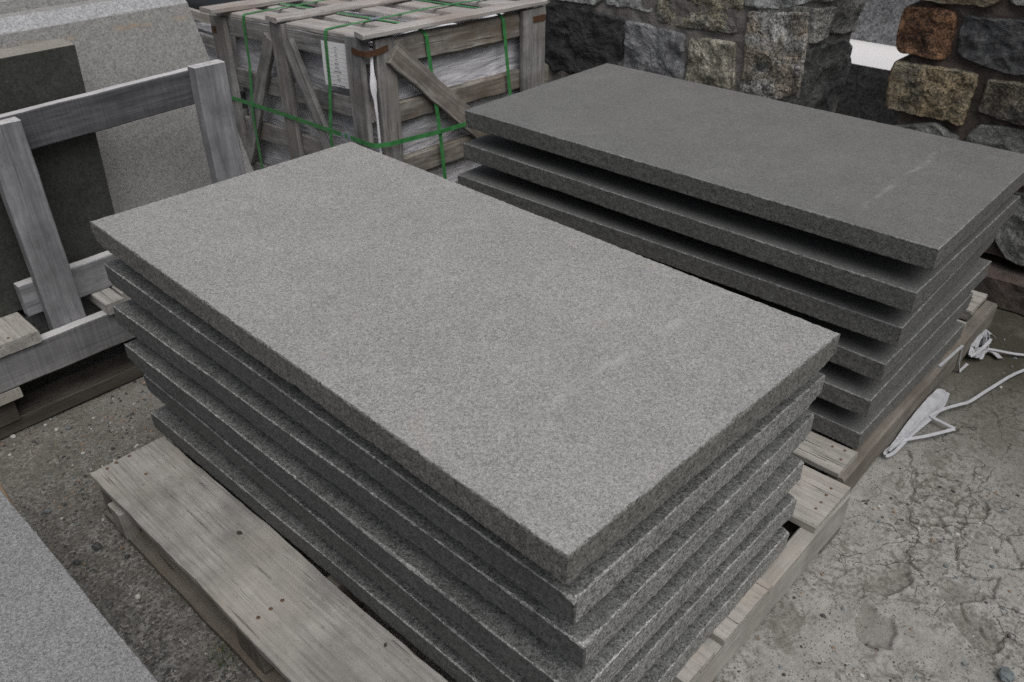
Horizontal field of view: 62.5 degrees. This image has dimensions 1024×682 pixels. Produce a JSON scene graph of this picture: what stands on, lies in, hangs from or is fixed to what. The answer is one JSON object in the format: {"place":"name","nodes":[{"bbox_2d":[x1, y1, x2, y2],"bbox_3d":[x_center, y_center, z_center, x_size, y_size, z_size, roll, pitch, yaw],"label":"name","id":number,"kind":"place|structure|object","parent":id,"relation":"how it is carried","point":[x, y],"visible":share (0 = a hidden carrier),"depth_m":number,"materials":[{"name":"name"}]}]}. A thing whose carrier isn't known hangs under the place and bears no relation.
{"place":"outdoors","nodes":[
{"label":"outdoors","id":0,"kind":"place"},
{"bbox_2d":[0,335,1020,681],"bbox_3d":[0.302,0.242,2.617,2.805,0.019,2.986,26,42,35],"label":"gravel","id":1,"kind":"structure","parent":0,"point":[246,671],"depth_m":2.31,"materials":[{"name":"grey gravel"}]},
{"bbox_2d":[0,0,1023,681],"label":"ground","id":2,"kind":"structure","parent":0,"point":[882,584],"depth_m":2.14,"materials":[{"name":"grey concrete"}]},
{"bbox_2d":[0,484,19,512],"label":"wooden pallet","id":3,"kind":"object","parent":2,"relation":"on","point":[2,489],"visible":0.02,"depth_m":2.14,"materials":[{"name":"brown wood"}]},
{"bbox_2d":[43,508,50,513],"bbox_3d":[-1.266,0.462,2.298,0.024,0.013,0.016,12,35,19],"label":"pebble","id":4,"kind":"object","parent":2,"relation":"on","point":[46,510],"visible":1,"depth_m":2.29,"materials":[{"name":"grey stone"}]},
{"bbox_2d":[0,310,144,439],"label":"wooden pallet","id":5,"kind":"object","parent":2,"relation":"on","point":[19,410],"visible":0.05,"depth_m":2.68,"materials":[{"name":"wood"}]},
{"bbox_2d":[0,59,245,393],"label":"timber rack","id":6,"kind":"object","parent":5,"relation":"on","point":[66,317],"visible":0.41,"depth_m":2.51,"materials":[{"name":"grey wood"}]},
{"bbox_2d":[0,0,87,13],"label":"granite slab","id":7,"kind":"object","parent":6,"relation":"on","point":[8,6],"depth_m":2.57,"materials":[{"name":"grey stone"}]},
{"bbox_2d":[0,38,114,317],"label":"granite slab","id":8,"kind":"object","parent":6,"relation":"on","point":[74,181],"depth_m":2.49,"materials":[{"name":"grey stone"}]},
{"bbox_2d":[0,0,252,213],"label":"granite slab","id":9,"kind":"object","parent":6,"relation":"on","point":[151,159],"depth_m":2.79,"materials":[{"name":"grey stone"}]},
{"bbox_2d":[73,559,80,564],"bbox_3d":[-1.101,0.560,2.137,0.020,0.014,0.015,16,36,24],"label":"pebble","id":10,"kind":"object","parent":2,"relation":"on","point":[76,561],"visible":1,"depth_m":2.13,"materials":[{"name":"grey stone"}]},
{"bbox_2d":[91,542,100,549],"bbox_3d":[-1.074,0.529,2.183,0.028,0.016,0.022,26,42,35],"label":"pebble","id":11,"kind":"object","parent":2,"relation":"on","point":[96,545],"visible":1,"depth_m":2.18,"materials":[{"name":"grey stone"}]},
{"bbox_2d":[201,637,233,669],"bbox_3d":[-0.647,0.700,1.873,0.091,0.056,0.064,26,42,35],"label":"grass tuft","id":12,"kind":"object","parent":2,"relation":"on","point":[220,664],"visible":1,"depth_m":1.89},
{"bbox_2d":[190,8,258,160],"bbox_3d":[-1.355,-1.594,4.803,1.024,0.724,0.998,26,42,35],"label":"shipping crate","id":13,"kind":"object","parent":2,"relation":"on","point":[202,21],"visible":0.04,"depth_m":4.27,"materials":[{"name":"wood"}]},
{"bbox_2d":[186,0,295,14],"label":"tarpaulin","id":14,"kind":"object","parent":13,"relation":"on","point":[195,4],"visible":0.07,"depth_m":4.32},
{"bbox_2d":[199,0,547,182],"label":"shipping crate","id":15,"kind":"object","parent":2,"relation":"on","point":[410,82],"visible":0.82,"depth_m":3.55,"materials":[{"name":"wood"}]},
{"bbox_2d":[90,436,850,681],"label":"wooden pallet","id":16,"kind":"object","parent":2,"relation":"on","point":[268,602],"visible":0.24,"depth_m":1.93,"materials":[{"name":"brown wood"}]},
{"bbox_2d":[150,405,789,681],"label":"granite slab","id":17,"kind":"object","parent":16,"relation":"on","point":[287,523],"depth_m":1.84,"materials":[{"name":"grey stone"}]},
{"bbox_2d":[791,290,996,490],"bbox_3d":[0.746,-0.113,3.023,1.470,0.133,1.241,26,42,35],"label":"wooden pallet","id":18,"kind":"object","parent":2,"relation":"on","point":[840,463],"visible":0.06,"depth_m":2.41,"materials":[{"name":"brown wood"}]},
{"bbox_2d":[806,321,964,449],"bbox_3d":[0.642,-0.160,2.927,1.512,0.056,0.762,27,42,36],"label":"granite slab","id":19,"kind":"object","parent":18,"relation":"on","point":[849,428],"depth_m":2.34,"materials":[{"name":"grey stone"}]},
{"bbox_2d":[883,329,1023,457],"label":"packing band","id":20,"kind":"object","parent":2,"relation":"on","point":[930,408],"visible":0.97,"depth_m":2.61,"materials":[{"name":"white plastic"}]},
{"bbox_2d":[998,666,1014,681],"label":"pebble","id":21,"kind":"object","parent":2,"relation":"on","point":[1006,674],"visible":1,"depth_m":1.83,"materials":[{"name":"grey stone"}]},
{"bbox_2d":[545,0,866,112],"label":"stone wall","id":22,"kind":"structure","parent":0,"point":[797,52],"depth_m":3.60,"materials":[{"name":"grey stone"}]},
{"bbox_2d":[835,39,908,124],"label":"stone block","id":23,"kind":"structure","parent":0,"point":[862,95],"depth_m":4.17,"materials":[{"name":"stone"}]},
{"bbox_2d":[850,0,920,45],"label":"stone block","id":24,"kind":"structure","parent":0,"point":[878,21],"depth_m":4.40,"materials":[{"name":"stone"}]},
{"bbox_2d":[885,0,1023,314],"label":"stone wall","id":25,"kind":"structure","parent":0,"point":[957,73],"depth_m":3.02,"materials":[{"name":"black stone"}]},
{"bbox_3d":[0.111,0.334,1.819,0.045,0.058,0.460,26,42,35],"label":"wooden spacer","id":26,"kind":"object","parent":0,"visible":0},
{"bbox_2d":[124,338,803,681],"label":"granite slab","id":27,"kind":"object","parent":26,"relation":"on","point":[517,646],"depth_m":1.59,"materials":[{"name":"grey stone"}]},
{"bbox_3d":[0.322,-0.731,2.868,0.045,0.059,0.460,26,42,35],"label":"wooden spacer","id":28,"kind":"object","parent":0,"visible":0},
{"bbox_2d":[465,63,1023,270],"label":"granite slab","id":29,"kind":"object","parent":28,"relation":"on","point":[928,201],"depth_m":2.39,"materials":[{"name":"grey stone"}]},
{"bbox_3d":[0.308,-0.467,3.085,0.045,0.059,0.460,26,42,35],"label":"wooden spacer","id":30,"kind":"object","parent":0,"visible":0},
{"bbox_2d":[621,248,991,381],"bbox_3d":[0.650,-0.348,2.790,1.513,0.056,0.762,27,42,36],"label":"granite slab","id":31,"kind":"object","parent":30,"relation":"on","point":[872,358],"depth_m":2.23,"materials":[{"name":"grey stone"}]},
{"bbox_3d":[-0.513,-0.062,2.234,0.045,0.057,0.460,26,42,35],"label":"wooden spacer","id":32,"kind":"object","parent":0,"visible":0},
{"bbox_2d":[113,299,813,668],"bbox_3d":[-0.192,0.054,1.944,1.512,0.056,0.762,26,41,35],"label":"granite slab","id":33,"kind":"object","parent":32,"relation":"on","point":[595,629],"depth_m":1.52,"materials":[{"name":"grey stone"}]},
{"bbox_3d":[0.114,0.148,1.690,0.045,0.058,0.460,26,42,35],"label":"wooden spacer","id":34,"kind":"object","parent":33,"relation":"on","visible":0},
{"bbox_2d":[104,259,824,625],"bbox_3d":[-0.195,-0.039,1.878,1.512,0.056,0.763,27,42,36],"label":"granite slab","id":35,"kind":"object","parent":34,"relation":"on","point":[582,593],"depth_m":1.44,"materials":[{"name":"grey stone"}]},
{"bbox_3d":[-0.493,0.119,2.372,0.045,0.058,0.460,26,42,35],"label":"wooden spacer","id":36,"kind":"object","parent":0,"visible":0},
{"bbox_2d":[143,374,796,681],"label":"granite slab","id":37,"kind":"object","parent":36,"relation":"on","point":[473,651],"depth_m":1.70,"materials":[{"name":"grey stone"}]},
{"bbox_3d":[0.317,-0.562,3.020,0.045,0.058,0.460,26,42,35],"label":"wooden spacer","id":38,"kind":"object","parent":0,"visible":0},
{"bbox_2d":[457,165,996,346],"bbox_3d":[0.630,-0.432,2.709,1.512,0.056,0.762,25,41,34],"label":"granite slab","id":39,"kind":"object","parent":38,"relation":"on","point":[882,322],"depth_m":2.36,"materials":[{"name":"grey stone"}]},
{"bbox_3d":[0.312,-0.375,3.156,0.045,0.061,0.460,26,42,35],"label":"wooden spacer","id":40,"kind":"object","parent":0,"visible":0},
{"bbox_2d":[817,292,972,416],"bbox_3d":[0.629,-0.251,2.852,1.511,0.056,0.762,26,42,35],"label":"granite slab","id":41,"kind":"object","parent":40,"relation":"on","point":[854,392],"depth_m":2.25,"materials":[{"name":"grey stone"}]},
{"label":"wooden spacer","id":42,"kind":"object","parent":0,"visible":0},
{"bbox_2d":[0,490,157,681],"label":"granite slab","id":43,"kind":"object","parent":42,"relation":"on","point":[55,626],"depth_m":1.44,"materials":[{"name":"grey stone"}]},
{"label":"wooden spacer","id":44,"kind":"object","parent":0,"visible":0},
{"bbox_2d":[463,134,1020,312],"bbox_3d":[0.646,-0.516,2.636,1.512,0.056,0.762,27,42,35],"label":"granite slab","id":45,"kind":"object","parent":44,"relation":"on","point":[900,285],"depth_m":2.28,"materials":[{"name":"grey stone"}]},
{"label":"wooden spacer","id":46,"kind":"object","parent":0,"visible":0},
{"bbox_2d":[90,142,839,584],"bbox_3d":[-0.198,-0.125,1.796,1.512,0.056,0.763,28,42,36],"label":"granite slab","id":47,"kind":"object","parent":46,"relation":"on","point":[564,404],"depth_m":1.57,"materials":[{"name":"grey stone"}]}
]}

